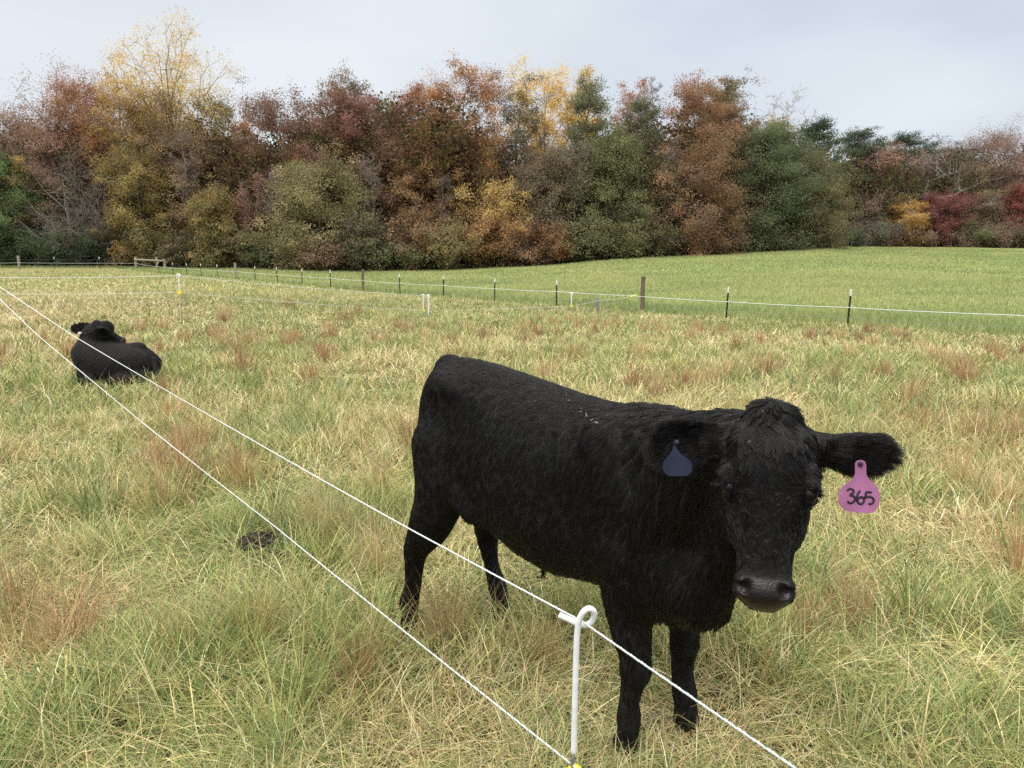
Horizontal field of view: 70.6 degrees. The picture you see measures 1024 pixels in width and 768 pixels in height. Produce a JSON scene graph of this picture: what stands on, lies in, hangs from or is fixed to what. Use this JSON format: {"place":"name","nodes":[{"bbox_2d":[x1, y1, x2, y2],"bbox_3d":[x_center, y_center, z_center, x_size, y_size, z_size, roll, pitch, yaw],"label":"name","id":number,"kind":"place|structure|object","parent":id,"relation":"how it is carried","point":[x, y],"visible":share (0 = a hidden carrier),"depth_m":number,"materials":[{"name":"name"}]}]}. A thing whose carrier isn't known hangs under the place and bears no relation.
{"place":"outdoors","nodes":[
{"label":"outdoors","id":0,"kind":"place"},
{"bbox_2d":[0,269,1023,767],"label":"meadow grass","id":1,"kind":"structure","parent":0,"point":[132,653],"depth_m":3.57,"materials":[{"name":"green plant"}]},
{"bbox_2d":[0,246,1023,767],"bbox_3d":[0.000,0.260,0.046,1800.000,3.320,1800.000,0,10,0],"label":"ground","id":2,"kind":"structure","parent":0,"point":[570,274],"depth_m":4.27,"materials":[{"name":"green plant"}]},
{"bbox_2d":[0,147,49,266],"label":"leafy tree","id":3,"kind":"object","parent":2,"relation":"on","point":[15,197],"visible":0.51,"depth_m":80.03,"materials":[{"name":"green plant"}]},
{"bbox_2d":[0,154,52,237],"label":"leafy tree","id":4,"kind":"object","parent":2,"relation":"on","point":[17,168],"visible":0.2,"depth_m":82.30,"materials":[{"name":"brown plant"}]},
{"bbox_2d":[0,229,61,265],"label":"bush","id":5,"kind":"object","parent":2,"relation":"on","point":[14,255],"visible":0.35,"depth_m":79.62,"materials":[{"name":"green plant"}]},
{"bbox_2d":[0,97,105,236],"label":"leafy tree","id":6,"kind":"object","parent":2,"relation":"on","point":[20,128],"visible":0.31,"depth_m":81.55,"materials":[{"name":"brown plant"}]},
{"bbox_2d":[0,50,108,216],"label":"maple tree","id":7,"kind":"object","parent":2,"relation":"on","point":[56,88],"visible":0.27,"depth_m":84.01,"materials":[{"name":"brown plant"}]},
{"bbox_2d":[10,213,115,266],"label":"bush","id":8,"kind":"object","parent":2,"relation":"on","point":[46,251],"visible":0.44,"depth_m":78.56,"materials":[{"name":"green plant"}]},
{"bbox_2d":[0,132,136,267],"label":"bare tree","id":9,"kind":"object","parent":2,"relation":"on","point":[66,209],"visible":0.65,"depth_m":78.15,"materials":[{"name":"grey plant"}]},
{"bbox_2d":[28,65,135,217],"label":"oak tree","id":10,"kind":"object","parent":2,"relation":"on","point":[93,143],"visible":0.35,"depth_m":83.90,"materials":[{"name":"brown plant"}]},
{"bbox_2d":[57,229,128,266],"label":"bush","id":11,"kind":"object","parent":2,"relation":"on","point":[87,246],"visible":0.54,"depth_m":78.74,"materials":[{"name":"green plant"}]},
{"bbox_2d":[58,157,155,265],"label":"bare tree","id":12,"kind":"object","parent":2,"relation":"on","point":[98,222],"visible":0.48,"depth_m":78.33,"materials":[{"name":"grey plant"}]},
{"bbox_2d":[70,320,161,385],"bbox_3d":[-5.048,-0.403,8.988,1.465,0.776,0.773,3,10,15],"label":"calf","id":13,"kind":"object","parent":2,"relation":"on","point":[91,363],"visible":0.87,"depth_m":8.76},
{"bbox_2d":[83,65,160,202],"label":"poplar tree","id":14,"kind":"object","parent":2,"relation":"on","point":[114,91],"visible":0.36,"depth_m":82.20,"materials":[{"name":"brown plant"}]},
{"bbox_2d":[104,237,149,266],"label":"bush","id":15,"kind":"object","parent":2,"relation":"on","point":[116,244],"visible":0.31,"depth_m":78.88,"materials":[{"name":"brown plant"}]},
{"bbox_2d":[90,131,182,265],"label":"leafy tree","id":16,"kind":"object","parent":2,"relation":"on","point":[119,214],"visible":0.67,"depth_m":78.05,"materials":[{"name":"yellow plant"}]},
{"bbox_2d":[80,84,215,234],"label":"oak tree","id":17,"kind":"object","parent":2,"relation":"on","point":[159,100],"visible":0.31,"depth_m":80.63,"materials":[{"name":"brown plant"}]},
{"bbox_2d":[110,217,194,267],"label":"bush","id":18,"kind":"object","parent":2,"relation":"on","point":[143,239],"visible":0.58,"depth_m":77.40,"materials":[{"name":"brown plant"}]},
{"bbox_2d":[94,4,245,155],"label":"poplar tree","id":19,"kind":"object","parent":2,"relation":"on","point":[174,87],"visible":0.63,"depth_m":84.13,"materials":[{"name":"yellow plant"}]},
{"bbox_2d":[160,120,199,262],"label":"bare tree","id":20,"kind":"object","parent":2,"relation":"on","point":[187,192],"visible":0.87,"depth_m":77.86,"materials":[{"name":"brown plant"}]},
{"bbox_2d":[127,115,236,259],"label":"leafy tree","id":21,"kind":"object","parent":2,"relation":"on","point":[178,216],"visible":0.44,"depth_m":79.03,"materials":[{"name":"green plant"}]},
{"bbox_2d":[149,229,218,267],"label":"bush","id":22,"kind":"object","parent":2,"relation":"on","point":[169,252],"visible":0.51,"depth_m":76.79,"materials":[{"name":"green plant"}]},
{"bbox_2d":[171,89,245,223],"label":"oak tree","id":23,"kind":"object","parent":2,"relation":"on","point":[221,119],"visible":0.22,"depth_m":86.23,"materials":[{"name":"brown plant"}]},
{"bbox_2d":[176,172,248,267],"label":"leafy tree","id":24,"kind":"object","parent":2,"relation":"on","point":[205,205],"visible":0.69,"depth_m":76.30,"materials":[{"name":"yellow plant"}]},
{"bbox_2d":[184,235,242,267],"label":"bush","id":25,"kind":"object","parent":2,"relation":"on","point":[221,260],"visible":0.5,"depth_m":76.45,"materials":[{"name":"green plant"}]},
{"bbox_2d":[210,117,267,206],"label":"oak tree","id":26,"kind":"object","parent":2,"relation":"on","point":[238,129],"visible":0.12,"depth_m":88.20,"materials":[{"name":"brown plant"}]},
{"bbox_2d":[218,220,277,267],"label":"bush","id":27,"kind":"object","parent":2,"relation":"on","point":[235,249],"visible":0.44,"depth_m":75.67,"materials":[{"name":"plant"}]},
{"bbox_2d":[228,165,278,262],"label":"maple tree","id":28,"kind":"object","parent":2,"relation":"on","point":[246,210],"visible":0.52,"depth_m":75.93,"materials":[{"name":"brown plant"}]},
{"bbox_2d":[237,529,293,553],"bbox_3d":[-1.335,0.839,3.917,0.290,0.102,0.146,-4,11,-22],"label":"cow pat","id":29,"kind":"object","parent":2,"relation":"on","point":[264,544],"visible":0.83,"depth_m":3.87,"materials":[{"name":"black soil"}]},
{"bbox_2d":[262,170,286,247],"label":"bare tree","id":30,"kind":"object","parent":2,"relation":"on","point":[271,177],"visible":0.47,"depth_m":75.20,"materials":[{"name":"plant"}]},
{"bbox_2d":[225,73,335,228],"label":"oak tree","id":31,"kind":"object","parent":2,"relation":"on","point":[265,109],"visible":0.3,"depth_m":79.54,"materials":[{"name":"brown plant"}]},
{"bbox_2d":[239,232,322,268],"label":"bush","id":32,"kind":"object","parent":2,"relation":"on","point":[263,257],"visible":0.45,"depth_m":73.89,"materials":[{"name":"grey plant"}]},
{"bbox_2d":[252,134,340,239],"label":"oak tree","id":33,"kind":"object","parent":2,"relation":"on","point":[290,156],"visible":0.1,"depth_m":77.77,"materials":[{"name":"brown plant"}]},
{"bbox_2d":[237,135,386,269],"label":"leafy tree","id":34,"kind":"object","parent":2,"relation":"on","point":[313,175],"visible":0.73,"depth_m":71.18,"materials":[{"name":"green plant"}]},
{"bbox_2d":[274,229,367,270],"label":"bush","id":35,"kind":"object","parent":2,"relation":"on","point":[314,259],"visible":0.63,"depth_m":70.12,"materials":[{"name":"green plant"}]},
{"bbox_2d":[303,55,373,144],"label":"oak tree","id":36,"kind":"object","parent":2,"relation":"on","point":[352,86],"visible":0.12,"depth_m":83.96,"materials":[{"name":"brown plant"}]},
{"bbox_2d":[286,79,398,228],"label":"maple tree","id":37,"kind":"object","parent":2,"relation":"on","point":[362,106],"visible":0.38,"depth_m":75.98,"materials":[{"name":"brown plant"}]},
{"bbox_2d":[329,214,395,270],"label":"bush","id":38,"kind":"object","parent":2,"relation":"on","point":[374,239],"visible":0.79,"depth_m":69.87,"materials":[{"name":"green plant"}]},
{"bbox_2d":[353,152,386,225],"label":"bare tree","id":39,"kind":"object","parent":2,"relation":"on","point":[366,175],"visible":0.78,"depth_m":72.61,"materials":[{"name":"plant"}]},
{"bbox_2d":[330,119,418,242],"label":"oak tree","id":40,"kind":"object","parent":2,"relation":"on","point":[383,147],"visible":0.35,"depth_m":75.60,"materials":[{"name":"grey plant"}]},
{"bbox_2d":[361,232,434,270],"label":"bush","id":41,"kind":"object","parent":2,"relation":"on","point":[387,262],"visible":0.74,"depth_m":69.64,"materials":[{"name":"green plant"}]},
{"bbox_2d":[386,77,448,147],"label":"oak tree","id":42,"kind":"object","parent":2,"relation":"on","point":[420,87],"visible":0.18,"depth_m":84.45,"materials":[{"name":"brown plant"}]},
{"bbox_2d":[386,154,460,264],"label":"leafy tree","id":43,"kind":"object","parent":2,"relation":"on","point":[409,194],"visible":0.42,"depth_m":72.52,"materials":[{"name":"brown plant"}]},
{"bbox_2d":[380,201,473,269],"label":"bush","id":44,"kind":"object","parent":2,"relation":"on","point":[421,231],"visible":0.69,"depth_m":69.89,"materials":[{"name":"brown plant"}]},
{"bbox_2d":[417,131,496,226],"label":"oak tree","id":45,"kind":"object","parent":2,"relation":"on","point":[458,171],"visible":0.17,"depth_m":74.92,"materials":[{"name":"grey plant"}]},
{"bbox_2d":[415,212,499,269],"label":"bush","id":46,"kind":"object","parent":2,"relation":"on","point":[446,252],"visible":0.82,"depth_m":68.79,"materials":[{"name":"green plant"}]},
{"bbox_2d":[406,48,522,211],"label":"oak tree","id":47,"kind":"object","parent":2,"relation":"on","point":[487,93],"visible":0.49,"depth_m":77.07,"materials":[{"name":"brown plant"}]},
{"bbox_2d":[448,170,534,263],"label":"leafy tree","id":48,"kind":"object","parent":2,"relation":"on","point":[504,207],"visible":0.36,"depth_m":71.78,"materials":[{"name":"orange plant"}]},
{"bbox_2d":[447,211,538,267],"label":"bush","id":49,"kind":"object","parent":2,"relation":"on","point":[485,228],"visible":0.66,"depth_m":69.98,"materials":[{"name":"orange plant"}]},
{"bbox_2d":[0,291,1023,767],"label":"dry grass","id":50,"kind":"structure","parent":2,"relation":"on","point":[378,555],"depth_m":4.47,"materials":[{"name":"beige plant"}]},
{"bbox_2d":[0,246,1023,336],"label":"pasture grass","id":51,"kind":"structure","parent":2,"relation":"on","point":[1004,326],"depth_m":39.16,"materials":[{"name":"green plant"}]},
{"bbox_2d":[0,88,1023,266],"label":"woodland interior","id":52,"kind":"object","parent":2,"relation":"on","point":[419,143],"visible":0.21,"depth_m":79.34,"materials":[{"name":"brown plant"}]},
{"bbox_2d":[483,218,564,266],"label":"bush","id":53,"kind":"object","parent":2,"relation":"on","point":[532,254],"visible":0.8,"depth_m":70.68,"materials":[{"name":"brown plant"}]},
{"bbox_2d":[487,71,561,214],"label":"poplar tree","id":54,"kind":"object","parent":2,"relation":"on","point":[517,140],"visible":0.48,"depth_m":80.54,"materials":[{"name":"plant"}]},
{"bbox_2d":[26,237,1023,270],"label":"undergrowth","id":55,"kind":"object","parent":2,"relation":"on","point":[430,263],"visible":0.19,"depth_m":72.69,"materials":[{"name":"green plant"}]},
{"bbox_2d":[494,47,593,191],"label":"poplar tree","id":56,"kind":"object","parent":2,"relation":"on","point":[547,122],"visible":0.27,"depth_m":83.83,"materials":[{"name":"yellow plant"}]},
{"bbox_2d":[525,221,581,264],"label":"bush","id":57,"kind":"object","parent":2,"relation":"on","point":[559,257],"visible":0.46,"depth_m":71.29,"materials":[{"name":"brown plant"}]},
{"bbox_2d":[501,134,607,258],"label":"leafy tree","id":58,"kind":"object","parent":2,"relation":"on","point":[545,163],"visible":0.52,"depth_m":74.04,"materials":[{"name":"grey plant"}]},
{"bbox_2d":[544,63,605,151],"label":"poplar tree","id":59,"kind":"object","parent":2,"relation":"on","point":[587,72],"visible":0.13,"depth_m":86.05,"materials":[{"name":"yellow plant"}]},
{"bbox_2d":[558,605,596,767],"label":"step in post","id":60,"kind":"object","parent":2,"relation":"on","point":[577,623],"visible":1,"depth_m":1.31,"materials":[{"name":"plastic"}]},
{"bbox_2d":[0,299,576,767],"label":"polywire cord","id":61,"kind":"object","parent":60,"relation":"attached to","point":[340,579],"visible":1,"depth_m":1.99,"materials":[{"name":"white plastic"}]},
{"bbox_2d":[0,287,795,767],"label":"polywire cord","id":62,"kind":"object","parent":60,"relation":"attached to","point":[506,581],"visible":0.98,"depth_m":1.40,"materials":[{"name":"white plastic"}]},
{"bbox_2d":[564,137,593,226],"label":"bare tree","id":63,"kind":"object","parent":2,"relation":"on","point":[581,163],"visible":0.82,"depth_m":73.52,"materials":[{"name":"plant"}]},
{"bbox_2d":[552,68,619,224],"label":"leafy tree","id":64,"kind":"object","parent":2,"relation":"on","point":[579,104],"visible":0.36,"depth_m":76.71,"materials":[{"name":"green plant"}]},
{"bbox_2d":[549,211,626,261],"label":"bush","id":65,"kind":"object","parent":2,"relation":"on","point":[585,228],"visible":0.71,"depth_m":71.54,"materials":[{"name":"green plant"}]},
{"bbox_2d":[547,110,677,259],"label":"leafy tree","id":66,"kind":"object","parent":2,"relation":"on","point":[617,147],"visible":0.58,"depth_m":73.84,"materials":[{"name":"green plant"}]},
{"bbox_2d":[573,214,658,259],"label":"bush","id":67,"kind":"object","parent":2,"relation":"on","point":[628,246],"visible":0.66,"depth_m":71.96,"materials":[{"name":"green plant"}]},
{"bbox_2d":[606,75,652,145],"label":"maple tree","id":68,"kind":"object","parent":2,"relation":"on","point":[632,94],"visible":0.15,"depth_m":86.41,"materials":[{"name":"green plant"}]},
{"bbox_2d":[611,92,668,218],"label":"leafy tree","id":69,"kind":"object","parent":2,"relation":"on","point":[646,116],"visible":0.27,"depth_m":82.11,"materials":[{"name":"grey plant"}]},
{"bbox_2d":[640,276,645,312],"bbox_3d":[4.464,-2.960,24.722,0.166,1.427,0.160,0,10,0],"label":"wooden post","id":70,"kind":"object","parent":2,"relation":"on","point":[642,300],"visible":0.74,"depth_m":24.64,"materials":[{"name":"brown wood"}]},
{"bbox_2d":[136,263,1022,315],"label":"electric rope","id":71,"kind":"object","parent":70,"relation":"attached to","point":[668,298],"visible":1,"depth_m":22.84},
{"bbox_2d":[399,354,906,757],"bbox_3d":[0.264,0.537,2.351,0.614,1.236,1.779,-7,12,-34],"label":"calf","id":72,"kind":"object","parent":2,"relation":"on","point":[687,527],"visible":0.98,"depth_m":2.11},
{"bbox_2d":[617,212,691,256],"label":"bush","id":73,"kind":"object","parent":2,"relation":"on","point":[670,243],"visible":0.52,"depth_m":73.87,"materials":[{"name":"green plant"}]},
{"bbox_2d":[620,145,702,254],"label":"leafy tree","id":74,"kind":"object","parent":2,"relation":"on","point":[667,196],"visible":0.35,"depth_m":76.05,"materials":[{"name":"green plant"}]},
{"bbox_2d":[651,221,713,255],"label":"bush","id":75,"kind":"object","parent":2,"relation":"on","point":[682,234],"visible":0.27,"depth_m":74.72,"materials":[{"name":"plant"}]},
{"bbox_2d":[624,121,772,255],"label":"oak tree","id":76,"kind":"object","parent":2,"relation":"on","point":[695,227],"visible":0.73,"depth_m":74.53,"materials":[{"name":"brown plant"}]},
{"bbox_2d":[651,68,752,217],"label":"oak tree","id":77,"kind":"object","parent":2,"relation":"on","point":[696,101],"visible":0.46,"depth_m":80.30,"materials":[{"name":"brown plant"}]},
{"bbox_2d":[662,66,768,206],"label":"oak tree","id":78,"kind":"object","parent":2,"relation":"on","point":[729,93],"visible":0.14,"depth_m":85.57,"materials":[{"name":"brown plant"}]},
{"bbox_2d":[680,214,755,254],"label":"bush","id":79,"kind":"object","parent":2,"relation":"on","point":[732,238],"visible":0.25,"depth_m":75.85,"materials":[{"name":"green plant"}]},
{"bbox_2d":[687,98,769,218],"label":"oak tree","id":80,"kind":"object","parent":2,"relation":"on","point":[735,113],"visible":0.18,"depth_m":81.89,"materials":[{"name":"brown plant"}]},
{"bbox_2d":[725,215,793,252],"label":"bush","id":81,"kind":"object","parent":2,"relation":"on","point":[758,241],"visible":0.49,"depth_m":78.22,"materials":[{"name":"green plant"}]},
{"bbox_2d":[713,111,855,251],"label":"cedar tree","id":82,"kind":"object","parent":2,"relation":"on","point":[770,139],"visible":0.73,"depth_m":78.60,"materials":[{"name":"green plant"}]},
{"bbox_2d":[754,83,819,142],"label":"bare tree","id":83,"kind":"object","parent":2,"relation":"on","point":[796,97],"visible":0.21,"depth_m":100.45,"materials":[{"name":"grey plant"}]},
{"bbox_2d":[768,219,825,248],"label":"bush","id":84,"kind":"object","parent":2,"relation":"on","point":[806,230],"visible":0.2,"depth_m":81.26,"materials":[{"name":"green plant"}]},
{"bbox_2d":[791,113,850,214],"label":"pine tree","id":85,"kind":"object","parent":2,"relation":"on","point":[823,125],"visible":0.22,"depth_m":87.70,"materials":[{"name":"green plant"}]},
{"bbox_2d":[766,149,877,248],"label":"cedar tree","id":86,"kind":"object","parent":2,"relation":"on","point":[840,214],"visible":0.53,"depth_m":81.27,"materials":[{"name":"green plant"}]},
{"bbox_2d":[830,125,896,220],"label":"pine tree","id":87,"kind":"object","parent":2,"relation":"on","point":[858,145],"visible":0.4,"depth_m":105.71,"materials":[{"name":"green plant"}]},
{"bbox_2d":[836,176,920,238],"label":"maple tree","id":88,"kind":"object","parent":2,"relation":"on","point":[872,209],"visible":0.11,"depth_m":102.41,"materials":[{"name":"brown plant"}]},
{"bbox_2d":[840,214,917,246],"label":"bush","id":89,"kind":"object","parent":2,"relation":"on","point":[881,233],"visible":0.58,"depth_m":97.32,"materials":[{"name":"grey plant"}]},
{"bbox_2d":[832,136,931,217],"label":"maple tree","id":90,"kind":"object","parent":2,"relation":"on","point":[882,156],"visible":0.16,"depth_m":107.03,"materials":[{"name":"brown plant"}]},
{"bbox_2d":[870,224,933,246],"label":"bush","id":91,"kind":"object","parent":2,"relation":"on","point":[901,240],"visible":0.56,"depth_m":97.92,"materials":[{"name":"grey plant"}]},
{"bbox_2d":[877,129,938,176],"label":"pine tree","id":92,"kind":"object","parent":2,"relation":"on","point":[907,138],"visible":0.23,"depth_m":116.39,"materials":[{"name":"green plant"}]},
{"bbox_2d":[876,192,940,246],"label":"maple tree","id":93,"kind":"object","parent":2,"relation":"on","point":[914,223],"visible":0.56,"depth_m":98.72,"materials":[{"name":"yellow plant"}]},
{"bbox_2d":[884,140,985,216],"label":"leafy tree","id":94,"kind":"object","parent":2,"relation":"on","point":[926,162],"visible":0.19,"depth_m":106.55,"materials":[{"name":"brown plant"}]},
{"bbox_2d":[904,133,967,165],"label":"pine tree","id":95,"kind":"object","parent":2,"relation":"on","point":[932,150],"visible":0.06,"depth_m":117.66,"materials":[{"name":"green plant"}]},
{"bbox_2d":[912,227,980,246],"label":"bush","id":96,"kind":"object","parent":2,"relation":"on","point":[931,237],"visible":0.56,"depth_m":98.02,"materials":[{"name":"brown plant"}]},
{"bbox_2d":[913,184,983,246],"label":"maple tree","id":97,"kind":"object","parent":2,"relation":"on","point":[947,222],"visible":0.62,"depth_m":98.77,"materials":[{"name":"red plant"}]},
{"bbox_2d":[930,213,999,246],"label":"bush","id":98,"kind":"object","parent":2,"relation":"on","point":[978,233],"visible":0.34,"depth_m":98.89,"materials":[{"name":"green plant"}]},
{"bbox_2d":[920,111,1023,226],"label":"oak tree","id":99,"kind":"object","parent":2,"relation":"on","point":[1004,144],"visible":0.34,"depth_m":107.29,"materials":[{"name":"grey plant"}]},
{"bbox_2d":[926,158,1023,230],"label":"leafy tree","id":100,"kind":"object","parent":2,"relation":"on","point":[986,192],"visible":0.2,"depth_m":103.65,"materials":[{"name":"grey plant"}]},
{"bbox_2d":[962,210,1023,247],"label":"bush","id":101,"kind":"object","parent":2,"relation":"on","point":[1005,235],"visible":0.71,"depth_m":98.90,"materials":[{"name":"brown plant"}]},
{"bbox_2d":[983,147,1023,226],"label":"leafy tree","id":102,"kind":"object","parent":2,"relation":"on","point":[1006,179],"visible":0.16,"depth_m":108.49,"materials":[{"name":"brown plant"}]},
{"bbox_2d":[995,181,1023,239],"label":"maple tree","id":103,"kind":"object","parent":2,"relation":"on","point":[1018,205],"visible":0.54,"depth_m":101.20,"materials":[{"name":"red plant"}]},
{"bbox_2d":[0,0,1023,169],"label":"sky","id":104,"kind":"structure","parent":0,"point":[937,67],"materials":[{"name":"white"}]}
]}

